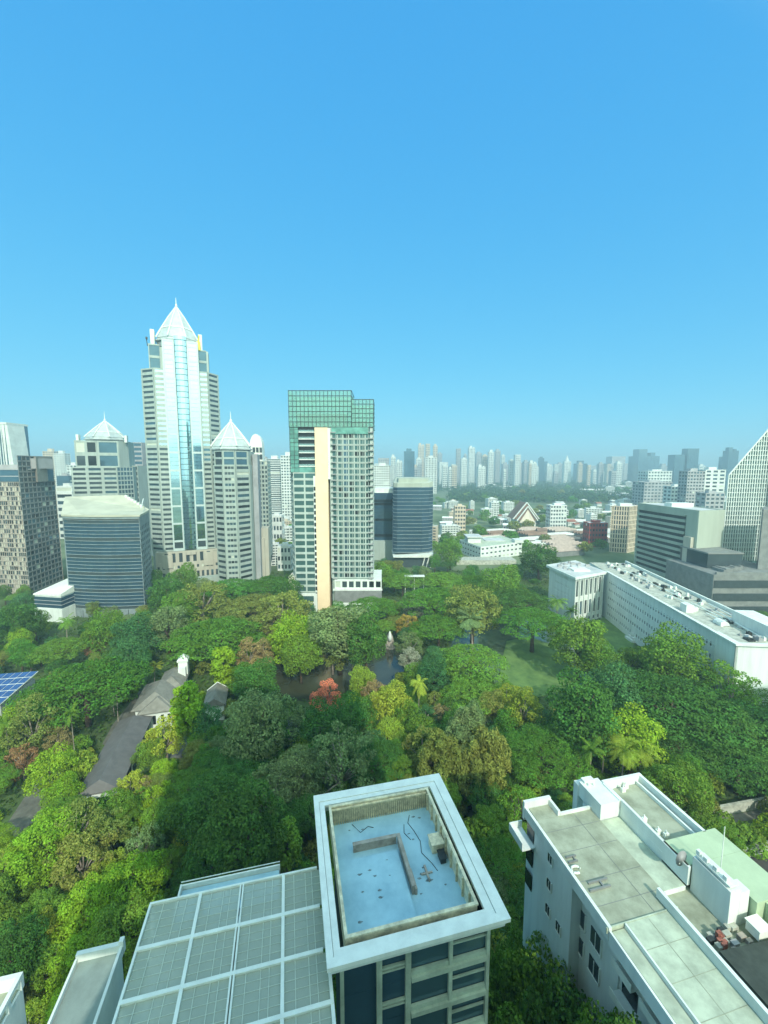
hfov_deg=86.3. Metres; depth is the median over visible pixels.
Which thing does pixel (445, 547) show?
round tree
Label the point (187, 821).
round tree
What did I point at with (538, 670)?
lawn
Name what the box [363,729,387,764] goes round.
round tree
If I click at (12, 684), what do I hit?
solar roof
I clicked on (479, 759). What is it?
feathery tree
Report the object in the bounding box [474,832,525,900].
rain tree
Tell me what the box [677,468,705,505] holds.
city block
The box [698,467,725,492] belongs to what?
city block
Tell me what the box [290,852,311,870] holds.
shrub
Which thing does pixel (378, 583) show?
window
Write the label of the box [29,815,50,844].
shrub
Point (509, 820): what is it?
round tree
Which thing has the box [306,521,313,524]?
window
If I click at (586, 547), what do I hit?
city tree
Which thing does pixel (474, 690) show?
rain tree
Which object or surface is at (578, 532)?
shed
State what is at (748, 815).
service road
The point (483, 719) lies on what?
round tree
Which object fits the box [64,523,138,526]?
window
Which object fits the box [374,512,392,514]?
window
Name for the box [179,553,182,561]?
window
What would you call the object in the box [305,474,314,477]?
window
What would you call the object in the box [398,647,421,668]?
airy tree
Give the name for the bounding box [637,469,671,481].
city block
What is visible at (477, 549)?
civic building
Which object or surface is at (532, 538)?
shed
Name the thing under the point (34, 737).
airy tree
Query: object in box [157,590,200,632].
round tree
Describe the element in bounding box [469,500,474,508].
city house
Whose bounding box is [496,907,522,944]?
round tree
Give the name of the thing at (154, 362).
window
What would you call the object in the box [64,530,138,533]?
window
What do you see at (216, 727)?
tall tree
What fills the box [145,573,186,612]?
round tree
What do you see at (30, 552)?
apartment block
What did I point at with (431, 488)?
window
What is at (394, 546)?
window
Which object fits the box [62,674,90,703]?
airy tree
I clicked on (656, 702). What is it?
round tree
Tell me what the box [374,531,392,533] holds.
window
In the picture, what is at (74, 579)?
window
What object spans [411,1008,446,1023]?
window
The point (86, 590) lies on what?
window
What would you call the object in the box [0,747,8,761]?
airy tree
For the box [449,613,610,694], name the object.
green pond
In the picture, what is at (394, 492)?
window
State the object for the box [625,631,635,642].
shrine
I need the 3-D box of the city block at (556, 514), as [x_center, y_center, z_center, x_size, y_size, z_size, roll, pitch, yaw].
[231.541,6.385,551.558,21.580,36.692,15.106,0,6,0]
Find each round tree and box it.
[0,602,40,643]
[0,803,92,897]
[0,868,43,918]
[0,872,22,929]
[4,627,35,650]
[5,885,71,935]
[8,590,34,609]
[14,584,33,595]
[19,609,52,640]
[22,740,79,797]
[30,707,49,731]
[37,794,87,840]
[37,976,67,1023]
[38,770,85,808]
[44,654,67,674]
[45,915,119,992]
[47,869,126,953]
[48,690,70,713]
[51,909,84,942]
[81,607,130,655]
[84,888,164,979]
[85,652,100,666]
[90,668,124,702]
[91,787,137,832]
[98,848,171,933]
[108,610,162,655]
[130,737,165,771]
[134,604,152,620]
[134,608,149,623]
[136,648,154,664]
[140,796,182,846]
[144,605,190,652]
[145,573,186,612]
[146,758,177,785]
[148,772,177,801]
[150,569,164,590]
[155,844,187,885]
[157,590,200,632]
[157,765,258,855]
[163,888,175,898]
[166,562,201,590]
[166,866,203,898]
[178,739,213,773]
[178,838,231,883]
[202,632,220,653]
[225,661,252,694]
[228,841,275,873]
[231,656,280,704]
[235,647,251,665]
[241,710,289,768]
[264,798,306,849]
[267,609,316,666]
[269,574,304,609]
[280,790,315,841]
[281,633,323,683]
[292,696,343,752]
[310,811,329,838]
[316,835,334,879]
[326,690,378,736]
[331,600,345,610]
[333,729,369,766]
[348,665,375,695]
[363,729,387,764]
[369,679,411,725]
[374,561,394,592]
[375,715,403,740]
[382,754,417,782]
[383,600,400,616]
[386,698,421,734]
[390,729,411,750]
[397,626,413,642]
[399,567,410,580]
[399,774,412,779]
[402,661,430,693]
[405,713,437,746]
[407,628,426,648]
[409,724,445,750]
[410,689,430,711]
[418,566,431,577]
[424,645,440,659]
[435,535,462,569]
[440,697,462,716]
[441,583,502,642]
[465,698,489,725]
[467,779,509,818]
[471,884,510,943]
[472,803,509,852]
[477,563,520,611]
[486,717,504,736]
[488,925,542,1021]
[488,930,577,1023]
[490,870,513,906]
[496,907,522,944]
[498,816,526,855]
[500,752,526,787]
[505,886,524,930]
[516,969,590,1023]
[518,542,561,579]
[547,615,608,680]
[549,789,570,808]
[559,800,572,811]
[574,635,625,679]
[575,997,622,1023]
[598,701,671,781]
[616,646,648,679]
[632,695,655,713]
[632,712,669,750]
[638,620,719,691]
[640,759,720,829]
[650,693,664,710]
[701,817,746,850]
[741,744,767,791]
[752,703,767,734]
[756,610,767,616]
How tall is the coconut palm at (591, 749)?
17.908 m
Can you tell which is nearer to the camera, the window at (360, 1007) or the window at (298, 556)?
the window at (360, 1007)
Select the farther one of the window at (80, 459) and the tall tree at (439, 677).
the window at (80, 459)
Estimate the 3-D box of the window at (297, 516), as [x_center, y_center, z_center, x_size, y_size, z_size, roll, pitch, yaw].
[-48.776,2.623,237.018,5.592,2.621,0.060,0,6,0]
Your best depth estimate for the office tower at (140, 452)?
416.75 m
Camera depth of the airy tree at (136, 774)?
100.84 m
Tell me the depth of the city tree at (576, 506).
768.43 m
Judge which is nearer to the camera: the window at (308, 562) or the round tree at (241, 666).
the round tree at (241, 666)
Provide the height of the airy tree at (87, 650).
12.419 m
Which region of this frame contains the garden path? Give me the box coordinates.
[145,721,227,758]
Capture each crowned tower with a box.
[71,415,137,501]
[141,304,220,582]
[210,412,262,583]
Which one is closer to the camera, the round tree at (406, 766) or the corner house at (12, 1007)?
the corner house at (12, 1007)
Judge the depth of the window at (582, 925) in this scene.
46.17 m
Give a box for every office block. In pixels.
[61,495,153,617]
[374,487,393,559]
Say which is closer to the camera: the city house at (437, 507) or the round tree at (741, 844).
the round tree at (741, 844)
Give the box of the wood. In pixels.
[437,477,632,502]
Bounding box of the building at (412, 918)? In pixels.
[313,773,510,1023]
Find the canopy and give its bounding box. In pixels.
[112,866,335,1023]
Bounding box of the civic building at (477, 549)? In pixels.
[455,534,523,564]
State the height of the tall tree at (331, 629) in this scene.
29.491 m
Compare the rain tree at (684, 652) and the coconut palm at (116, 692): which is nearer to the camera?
the coconut palm at (116, 692)
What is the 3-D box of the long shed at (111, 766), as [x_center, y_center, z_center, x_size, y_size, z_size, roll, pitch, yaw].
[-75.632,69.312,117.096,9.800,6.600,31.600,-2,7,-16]
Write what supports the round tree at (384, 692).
on the park ground at (98, 745)
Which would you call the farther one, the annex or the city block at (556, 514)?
the city block at (556, 514)
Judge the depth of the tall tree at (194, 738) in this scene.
116.34 m
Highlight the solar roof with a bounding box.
[0,671,37,716]
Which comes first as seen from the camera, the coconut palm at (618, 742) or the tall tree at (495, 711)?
the coconut palm at (618, 742)
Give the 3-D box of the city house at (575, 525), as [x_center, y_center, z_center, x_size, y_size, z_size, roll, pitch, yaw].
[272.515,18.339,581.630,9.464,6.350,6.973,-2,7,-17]
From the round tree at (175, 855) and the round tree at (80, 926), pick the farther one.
the round tree at (175, 855)
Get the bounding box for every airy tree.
[0,692,65,754]
[0,742,38,781]
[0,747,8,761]
[0,752,11,773]
[0,843,30,878]
[25,994,50,1023]
[30,937,81,993]
[36,796,109,880]
[42,725,73,753]
[50,824,118,893]
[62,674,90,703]
[80,636,107,655]
[84,807,135,861]
[86,846,128,882]
[112,768,150,798]
[121,821,168,860]
[128,849,154,889]
[133,775,157,802]
[134,786,153,810]
[134,799,154,835]
[141,713,185,758]
[141,780,178,815]
[173,580,232,628]
[221,632,241,649]
[233,637,262,669]
[243,690,306,760]
[249,763,292,821]
[250,637,278,663]
[252,590,313,633]
[259,611,280,635]
[266,754,321,802]
[269,743,322,796]
[294,859,317,870]
[304,603,315,614]
[305,719,376,793]
[309,678,341,715]
[318,641,345,674]
[320,866,334,907]
[338,643,364,672]
[355,694,379,724]
[360,679,385,707]
[393,631,423,660]
[395,614,418,632]
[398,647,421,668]
[401,724,435,769]
[402,598,424,621]
[408,704,439,725]
[410,754,435,776]
[424,690,443,712]
[426,703,451,728]
[435,696,451,711]
[469,833,484,861]
[492,927,519,954]
[493,682,521,724]
[496,784,537,826]
[500,686,546,731]
[524,716,558,755]
[663,692,690,713]
[695,818,725,832]
[696,659,762,728]
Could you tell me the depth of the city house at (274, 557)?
353.76 m
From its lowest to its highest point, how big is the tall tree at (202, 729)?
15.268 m
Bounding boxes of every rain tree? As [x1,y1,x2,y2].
[0,651,12,668]
[0,762,23,794]
[0,821,20,853]
[2,655,154,727]
[3,593,24,600]
[25,636,89,663]
[122,614,136,620]
[156,615,266,660]
[159,764,218,808]
[180,634,203,642]
[184,754,271,818]
[200,578,261,607]
[213,593,290,633]
[242,634,272,650]
[243,575,288,595]
[324,949,335,1006]
[343,596,399,619]
[343,737,409,783]
[374,619,396,636]
[377,738,412,763]
[379,560,393,569]
[382,572,422,595]
[384,615,410,634]
[394,586,468,621]
[408,614,467,647]
[420,571,465,591]
[430,643,510,690]
[439,561,456,571]
[439,676,504,714]
[453,574,501,597]
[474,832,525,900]
[488,588,554,625]
[490,606,575,652]
[500,729,548,772]
[505,722,599,790]
[559,721,587,745]
[602,667,756,756]
[619,673,653,691]
[635,720,738,774]
[664,641,700,671]
[675,694,767,764]
[692,738,767,796]
[717,687,767,711]
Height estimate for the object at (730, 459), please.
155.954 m
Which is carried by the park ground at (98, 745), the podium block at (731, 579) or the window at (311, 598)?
the podium block at (731, 579)
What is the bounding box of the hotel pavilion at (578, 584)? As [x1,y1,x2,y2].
[546,560,606,621]
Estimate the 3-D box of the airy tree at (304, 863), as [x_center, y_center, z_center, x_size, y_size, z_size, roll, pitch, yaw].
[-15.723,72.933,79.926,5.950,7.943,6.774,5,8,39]
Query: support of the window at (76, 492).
in the crowned tower at (104, 456)
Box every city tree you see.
[275,537,288,543]
[432,540,440,552]
[439,535,449,543]
[441,532,453,538]
[456,530,468,537]
[465,516,476,524]
[472,525,487,533]
[474,529,486,534]
[478,514,488,520]
[480,510,490,516]
[487,516,499,523]
[502,530,512,535]
[505,533,518,537]
[507,521,520,528]
[521,519,534,526]
[522,539,531,546]
[538,514,545,521]
[538,534,550,539]
[539,509,545,513]
[544,496,553,500]
[567,496,578,501]
[569,509,576,515]
[573,504,582,508]
[577,541,593,551]
[581,503,591,508]
[592,539,607,548]
[597,513,605,518]
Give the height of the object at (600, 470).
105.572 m
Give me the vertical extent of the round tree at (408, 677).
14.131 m
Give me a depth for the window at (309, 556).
239.54 m
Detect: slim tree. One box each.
[168,680,206,748]
[209,645,235,684]
[273,815,302,872]
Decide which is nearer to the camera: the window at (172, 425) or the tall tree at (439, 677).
the tall tree at (439, 677)
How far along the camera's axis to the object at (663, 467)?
2188.34 m
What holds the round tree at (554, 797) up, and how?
on the park ground at (98, 745)
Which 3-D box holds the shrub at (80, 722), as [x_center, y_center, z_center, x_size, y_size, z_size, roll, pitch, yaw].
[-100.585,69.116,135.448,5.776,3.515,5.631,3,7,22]
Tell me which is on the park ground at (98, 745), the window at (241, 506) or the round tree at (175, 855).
the round tree at (175, 855)
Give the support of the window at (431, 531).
in the office tower at (412, 521)
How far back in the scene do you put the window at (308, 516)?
236.98 m
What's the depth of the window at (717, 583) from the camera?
214.15 m
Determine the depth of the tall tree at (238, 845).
75.52 m
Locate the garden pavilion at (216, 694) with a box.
[204,682,227,720]
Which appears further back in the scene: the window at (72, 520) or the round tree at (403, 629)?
the window at (72, 520)
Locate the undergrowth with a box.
[0,569,765,1023]
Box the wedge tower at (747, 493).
[722,429,767,562]
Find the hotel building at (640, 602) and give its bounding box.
[590,561,767,712]
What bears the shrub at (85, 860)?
on the park ground at (98, 745)
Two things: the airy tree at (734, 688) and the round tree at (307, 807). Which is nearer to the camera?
the round tree at (307, 807)
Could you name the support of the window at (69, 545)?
in the office block at (107, 542)
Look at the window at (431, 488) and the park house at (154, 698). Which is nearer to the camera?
the park house at (154, 698)
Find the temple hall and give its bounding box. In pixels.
[507,501,539,525]
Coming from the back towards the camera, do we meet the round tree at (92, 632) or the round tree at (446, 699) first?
the round tree at (92, 632)
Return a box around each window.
[34,593,74,608]
[57,488,70,490]
[57,494,71,497]
[64,519,138,522]
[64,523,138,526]
[64,526,138,530]
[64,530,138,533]
[65,533,139,536]
[65,537,139,540]
[65,540,139,543]
[66,543,139,547]
[66,547,140,550]
[66,550,140,554]
[66,554,140,557]
[67,557,140,561]
[67,561,141,564]
[67,564,141,568]
[68,567,141,571]
[68,571,141,574]
[68,574,141,578]
[69,578,142,581]
[69,581,142,585]
[71,584,142,588]
[73,468,84,470]
[73,477,85,479]
[74,482,85,484]
[74,588,142,591]
[74,591,143,595]
[74,594,143,598]
[75,491,86,493]
[75,598,143,601]
[75,601,143,605]
[76,442,84,451]
[76,604,143,608]
[77,456,85,465]
[87,442,95,451]
[88,456,96,465]
[89,477,100,479]
[99,442,116,452]
[100,456,117,465]
[104,477,115,479]
[105,486,116,488]
[148,463,157,465]
[149,345,159,355]
[149,478,158,480]
[150,358,159,367]
[163,341,172,357]
[164,360,173,376]
[165,379,174,395]
[166,398,175,414]
[167,416,176,432]
[169,435,177,450]
[170,453,178,469]
[171,471,179,487]
[172,489,180,504]
[173,507,181,522]
[174,525,182,540]
[175,542,182,547]
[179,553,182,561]
[188,343,196,360]
[189,362,197,378]
[190,381,198,397]
[191,399,199,415]
[192,418,199,433]
[193,436,200,451]
[194,454,201,468]
[194,471,202,486]
[195,489,203,504]
[196,506,204,521]
[197,523,205,538]
[198,351,205,360]
[198,540,205,546]
[199,363,206,371]
[215,452,221,456]
[215,459,221,464]
[224,452,233,456]
[224,459,233,464]
[236,452,246,456]
[236,459,246,464]
[237,466,247,468]
[237,472,248,474]
[237,477,248,479]
[237,483,248,485]
[238,494,248,496]
[238,505,249,507]
[239,510,249,513]
[239,532,250,535]
[240,558,251,562]
[294,474,303,477]
[294,480,303,484]
[294,487,303,491]
[294,494,303,498]
[295,501,303,504]
[295,508,303,511]
[295,514,303,518]
[295,521,304,524]
[295,528,304,531]
[295,534,304,538]
[295,541,304,544]
[296,548,304,551]
[296,554,304,558]
[296,561,304,564]
[296,567,305,571]
[296,574,305,577]
[296,580,305,584]
[297,596,313,601]
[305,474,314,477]
[305,480,312,484]
[305,487,312,491]
[306,494,313,498]
[306,501,313,504]
[306,508,313,511]
[306,514,313,518]
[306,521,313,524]
[306,528,313,531]
[306,534,313,538]
[307,548,314,551]
[307,554,314,558]
[307,561,314,564]
[307,567,314,571]
[307,574,314,577]
[307,580,314,584]
[342,581,346,586]
[344,962,375,995]
[344,987,375,1023]
[349,581,353,586]
[362,581,366,586]
[369,581,373,586]
[374,493,392,495]
[374,496,392,498]
[374,500,392,501]
[374,503,392,504]
[374,506,391,507]
[374,509,392,511]
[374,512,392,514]
[374,515,392,517]
[374,519,392,520]
[374,522,392,523]
[374,525,392,526]
[374,528,392,529]
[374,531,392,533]
[374,534,392,536]
[374,537,392,539]
[376,581,380,586]
[382,954,404,984]
[382,979,404,1020]
[382,1014,404,1023]
[393,487,432,490]
[393,491,432,493]
[393,494,432,497]
[393,498,432,501]
[393,501,432,504]
[393,505,432,508]
[393,509,432,512]
[393,512,432,515]
[393,516,432,519]
[393,519,432,522]
[393,523,432,526]
[393,526,432,530]
[393,530,432,533]
[393,533,432,537]
[393,537,431,540]
[393,541,431,544]
[393,544,431,548]
[393,548,431,551]
[411,942,447,967]
[411,973,446,1002]
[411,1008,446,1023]
[435,802,444,825]
[446,827,456,852]
[451,996,482,1023]
[452,962,483,989]
[453,932,484,955]
[458,854,470,884]
[472,886,485,1016]
[525,866,531,891]
[526,850,532,867]
[527,822,533,843]
[544,902,550,919]
[545,876,551,893]
[546,851,552,867]
[554,919,560,937]
[577,937,584,960]
[579,910,586,932]
[587,953,600,986]
[588,925,602,957]
[622,982,637,1013]
[636,561,665,572]
[637,546,679,558]
[637,551,665,561]
[637,556,665,567]
[638,531,682,542]
[638,536,680,548]
[638,541,679,553]
[639,515,685,525]
[639,520,684,531]
[639,525,684,536]
[640,510,685,519]
[680,547,742,567]
[712,593,767,600]
[713,580,767,587]
[727,606,767,612]
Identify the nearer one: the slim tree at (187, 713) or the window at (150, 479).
the slim tree at (187, 713)
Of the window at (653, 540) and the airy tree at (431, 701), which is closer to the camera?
the airy tree at (431, 701)
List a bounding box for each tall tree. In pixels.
[0,584,11,604]
[0,695,37,745]
[0,717,13,749]
[0,913,53,985]
[5,637,35,671]
[16,645,40,671]
[18,905,62,966]
[36,647,48,666]
[65,663,87,681]
[85,601,99,616]
[100,605,120,623]
[108,634,152,693]
[108,797,143,843]
[185,732,206,754]
[186,702,222,739]
[193,774,288,876]
[196,577,211,594]
[206,723,228,741]
[218,687,284,771]
[227,729,252,764]
[251,767,272,796]
[294,735,312,750]
[307,605,368,675]
[327,824,330,841]
[332,752,353,782]
[333,988,336,1023]
[344,612,387,680]
[386,605,397,616]
[392,560,402,570]
[393,683,419,709]
[412,565,420,580]
[416,654,451,703]
[423,646,448,674]
[428,554,440,571]
[441,702,472,726]
[442,777,461,811]
[462,567,475,575]
[469,564,479,575]
[470,670,493,698]
[478,689,507,724]
[493,705,520,736]
[493,1001,561,1023]
[494,679,515,704]
[528,707,555,740]
[544,666,622,775]
[556,792,572,810]
[587,661,644,724]
[596,1009,641,1023]
[612,712,637,743]
[664,752,708,807]
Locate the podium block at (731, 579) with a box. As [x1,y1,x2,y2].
[665,507,767,614]
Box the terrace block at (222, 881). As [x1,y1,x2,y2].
[178,861,284,1023]
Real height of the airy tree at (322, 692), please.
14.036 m
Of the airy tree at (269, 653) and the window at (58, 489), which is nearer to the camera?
the airy tree at (269, 653)
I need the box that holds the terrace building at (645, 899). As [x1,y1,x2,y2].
[509,773,767,1023]
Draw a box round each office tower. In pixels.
[0,422,29,464]
[132,442,146,465]
[391,477,432,567]
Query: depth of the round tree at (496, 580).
236.25 m
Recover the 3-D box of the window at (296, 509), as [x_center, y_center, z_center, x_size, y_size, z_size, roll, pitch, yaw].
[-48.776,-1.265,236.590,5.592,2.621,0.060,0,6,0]
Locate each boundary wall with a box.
[687,797,766,817]
[743,840,767,856]
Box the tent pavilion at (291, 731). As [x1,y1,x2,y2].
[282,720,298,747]
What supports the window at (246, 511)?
in the crowned tower at (237, 484)
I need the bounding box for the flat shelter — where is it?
[404,575,424,592]
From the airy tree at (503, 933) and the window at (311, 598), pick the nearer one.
the airy tree at (503, 933)
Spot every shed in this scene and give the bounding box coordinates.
[78,715,152,805]
[481,534,513,538]
[485,530,507,534]
[487,528,515,531]
[515,536,542,540]
[516,526,540,531]
[516,530,547,536]
[522,541,546,549]
[541,538,581,546]
[541,544,583,556]
[543,526,576,532]
[545,534,579,541]
[548,532,573,535]
[572,531,582,535]
[575,519,585,524]
[575,535,608,542]
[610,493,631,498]
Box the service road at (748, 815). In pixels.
[721,809,767,822]
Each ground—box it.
[0,571,767,1023]
[57,470,726,581]
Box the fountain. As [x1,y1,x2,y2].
[385,631,394,649]
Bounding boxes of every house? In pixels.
[0,971,26,1023]
[47,936,125,1023]
[131,654,189,729]
[271,540,278,565]
[284,519,291,525]
[285,525,291,541]
[432,524,437,544]
[433,505,441,509]
[439,521,452,526]
[439,523,458,538]
[442,516,452,521]
[443,501,448,508]
[448,510,453,516]
[449,500,457,508]
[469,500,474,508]
[480,507,493,518]
[485,497,497,506]
[489,501,498,516]
[494,518,506,524]
[501,501,513,510]
[502,513,510,522]
[502,523,515,527]
[536,528,547,531]
[566,519,576,525]
[572,523,579,527]
[574,508,583,517]
[584,506,602,520]
[586,513,596,520]
[594,502,601,505]
[605,486,614,493]
[605,503,616,510]
[605,515,610,527]
[619,498,631,502]
[625,481,632,486]
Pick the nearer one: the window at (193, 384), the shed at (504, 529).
the window at (193, 384)
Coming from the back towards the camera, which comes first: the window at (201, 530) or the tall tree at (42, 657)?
the window at (201, 530)
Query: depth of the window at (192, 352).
294.64 m
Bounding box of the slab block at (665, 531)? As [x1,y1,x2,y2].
[634,502,724,577]
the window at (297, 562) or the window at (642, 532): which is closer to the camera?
the window at (297, 562)
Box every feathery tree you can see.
[417,727,466,793]
[438,720,475,784]
[445,703,491,748]
[452,741,491,809]
[466,724,511,804]
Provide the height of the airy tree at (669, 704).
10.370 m
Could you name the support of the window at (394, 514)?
in the office tower at (412, 521)
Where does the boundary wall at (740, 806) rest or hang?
on the park ground at (98, 745)
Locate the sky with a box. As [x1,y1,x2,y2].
[0,0,767,469]
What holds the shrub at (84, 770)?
on the park ground at (98, 745)
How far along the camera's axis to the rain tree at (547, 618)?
184.38 m
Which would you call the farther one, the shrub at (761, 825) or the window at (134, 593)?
the window at (134, 593)
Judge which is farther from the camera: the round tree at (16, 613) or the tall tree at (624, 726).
the round tree at (16, 613)
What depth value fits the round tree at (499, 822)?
89.35 m
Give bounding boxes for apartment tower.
[132,466,152,555]
[250,434,272,576]
[288,390,381,612]
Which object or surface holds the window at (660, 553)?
in the slab block at (665, 531)
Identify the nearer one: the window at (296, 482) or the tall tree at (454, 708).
the tall tree at (454, 708)
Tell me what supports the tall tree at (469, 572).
on the park ground at (98, 745)
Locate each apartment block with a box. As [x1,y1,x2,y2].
[0,455,63,597]
[609,503,637,552]
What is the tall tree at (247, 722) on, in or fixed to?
on the park ground at (98, 745)
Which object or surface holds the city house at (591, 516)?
on the ground at (598, 555)
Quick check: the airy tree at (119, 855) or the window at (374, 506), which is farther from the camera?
the window at (374, 506)
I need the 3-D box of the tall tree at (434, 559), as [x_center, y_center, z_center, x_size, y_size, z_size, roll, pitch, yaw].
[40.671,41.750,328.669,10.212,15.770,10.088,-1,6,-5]
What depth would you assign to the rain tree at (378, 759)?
106.20 m
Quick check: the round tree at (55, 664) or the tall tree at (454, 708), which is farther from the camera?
the round tree at (55, 664)
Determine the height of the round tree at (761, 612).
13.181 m
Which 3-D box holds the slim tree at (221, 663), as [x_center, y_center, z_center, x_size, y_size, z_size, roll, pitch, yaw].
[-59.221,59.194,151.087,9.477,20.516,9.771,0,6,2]
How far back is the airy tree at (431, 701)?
138.60 m
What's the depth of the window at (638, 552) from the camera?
276.08 m
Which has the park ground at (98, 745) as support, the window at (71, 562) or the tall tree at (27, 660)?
the tall tree at (27, 660)
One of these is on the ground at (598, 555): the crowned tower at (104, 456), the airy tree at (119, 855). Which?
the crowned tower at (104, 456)
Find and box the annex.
[33,578,75,621]
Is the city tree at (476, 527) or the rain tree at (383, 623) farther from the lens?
the city tree at (476, 527)
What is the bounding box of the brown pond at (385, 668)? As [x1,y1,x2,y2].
[270,646,403,701]
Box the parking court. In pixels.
[750,854,767,871]
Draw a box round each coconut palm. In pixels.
[0,714,16,761]
[56,612,75,636]
[63,702,80,751]
[108,670,122,720]
[410,674,427,706]
[545,595,568,623]
[564,604,578,617]
[579,736,605,772]
[589,727,618,772]
[607,733,640,775]
[627,737,660,772]
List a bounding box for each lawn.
[498,636,577,697]
[596,616,633,663]
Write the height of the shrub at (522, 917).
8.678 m
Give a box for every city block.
[42,449,57,498]
[53,451,70,485]
[55,483,72,538]
[56,473,71,485]
[66,462,75,475]
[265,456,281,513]
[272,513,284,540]
[277,542,292,570]
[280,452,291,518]
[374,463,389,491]
[424,456,436,493]
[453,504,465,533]
[545,503,566,526]
[582,520,607,546]
[631,480,671,504]
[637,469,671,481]
[662,484,677,502]
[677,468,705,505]
[695,491,724,509]
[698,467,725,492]
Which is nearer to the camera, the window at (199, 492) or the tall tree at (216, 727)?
the tall tree at (216, 727)
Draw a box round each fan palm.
[103,692,121,715]
[149,661,162,681]
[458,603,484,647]
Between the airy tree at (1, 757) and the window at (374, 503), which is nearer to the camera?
the airy tree at (1, 757)
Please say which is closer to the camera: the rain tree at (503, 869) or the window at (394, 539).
the rain tree at (503, 869)
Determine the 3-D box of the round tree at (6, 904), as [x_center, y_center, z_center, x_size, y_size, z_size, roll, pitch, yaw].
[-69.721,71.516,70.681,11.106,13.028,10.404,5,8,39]
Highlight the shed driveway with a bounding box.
[103,691,141,744]
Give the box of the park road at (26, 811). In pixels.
[4,769,62,844]
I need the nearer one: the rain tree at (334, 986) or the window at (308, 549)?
the rain tree at (334, 986)
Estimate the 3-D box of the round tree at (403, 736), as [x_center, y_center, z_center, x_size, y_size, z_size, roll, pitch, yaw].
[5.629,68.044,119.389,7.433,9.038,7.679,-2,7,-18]
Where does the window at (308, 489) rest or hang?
in the apartment tower at (332, 477)
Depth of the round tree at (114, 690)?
145.33 m
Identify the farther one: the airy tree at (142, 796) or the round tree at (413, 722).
the round tree at (413, 722)
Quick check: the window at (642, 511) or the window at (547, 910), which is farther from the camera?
the window at (642, 511)
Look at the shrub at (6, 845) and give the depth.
89.08 m
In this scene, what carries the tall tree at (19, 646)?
on the park ground at (98, 745)
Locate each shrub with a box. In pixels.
[0,774,18,791]
[0,837,16,861]
[0,908,26,941]
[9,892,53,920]
[23,953,47,993]
[24,740,49,766]
[24,985,56,1023]
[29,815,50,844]
[43,635,57,642]
[55,847,103,894]
[64,749,98,786]
[67,734,93,755]
[68,715,84,728]
[75,796,95,827]
[77,620,94,633]
[81,747,98,764]
[94,860,153,917]
[117,681,139,701]
[120,800,145,832]
[150,819,179,842]
[158,757,183,781]
[171,828,192,853]
[175,659,195,673]
[195,661,210,674]
[195,690,205,703]
[196,613,212,628]
[222,698,238,716]
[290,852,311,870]
[296,780,328,803]
[303,837,318,868]
[331,781,349,791]
[344,776,370,789]
[349,689,371,702]
[357,715,377,730]
[394,672,410,687]
[425,682,451,701]
[455,800,467,818]
[457,698,473,713]
[458,789,469,806]
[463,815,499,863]
[490,927,510,950]
[501,862,525,894]
[504,786,526,813]
[506,897,523,943]
[512,762,544,786]
[516,780,546,797]
[529,579,540,583]
[545,784,572,803]
[564,743,592,762]
[584,737,610,770]
[587,768,613,780]
[624,763,641,773]
[631,645,646,651]
[673,719,693,744]
[679,784,720,815]
[705,769,725,794]
[712,809,767,860]
[728,777,758,798]
[742,735,767,751]
[751,812,767,839]
[756,795,767,815]
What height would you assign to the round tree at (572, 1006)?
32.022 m
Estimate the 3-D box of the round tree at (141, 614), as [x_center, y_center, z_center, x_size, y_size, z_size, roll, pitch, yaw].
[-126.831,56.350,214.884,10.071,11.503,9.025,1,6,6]

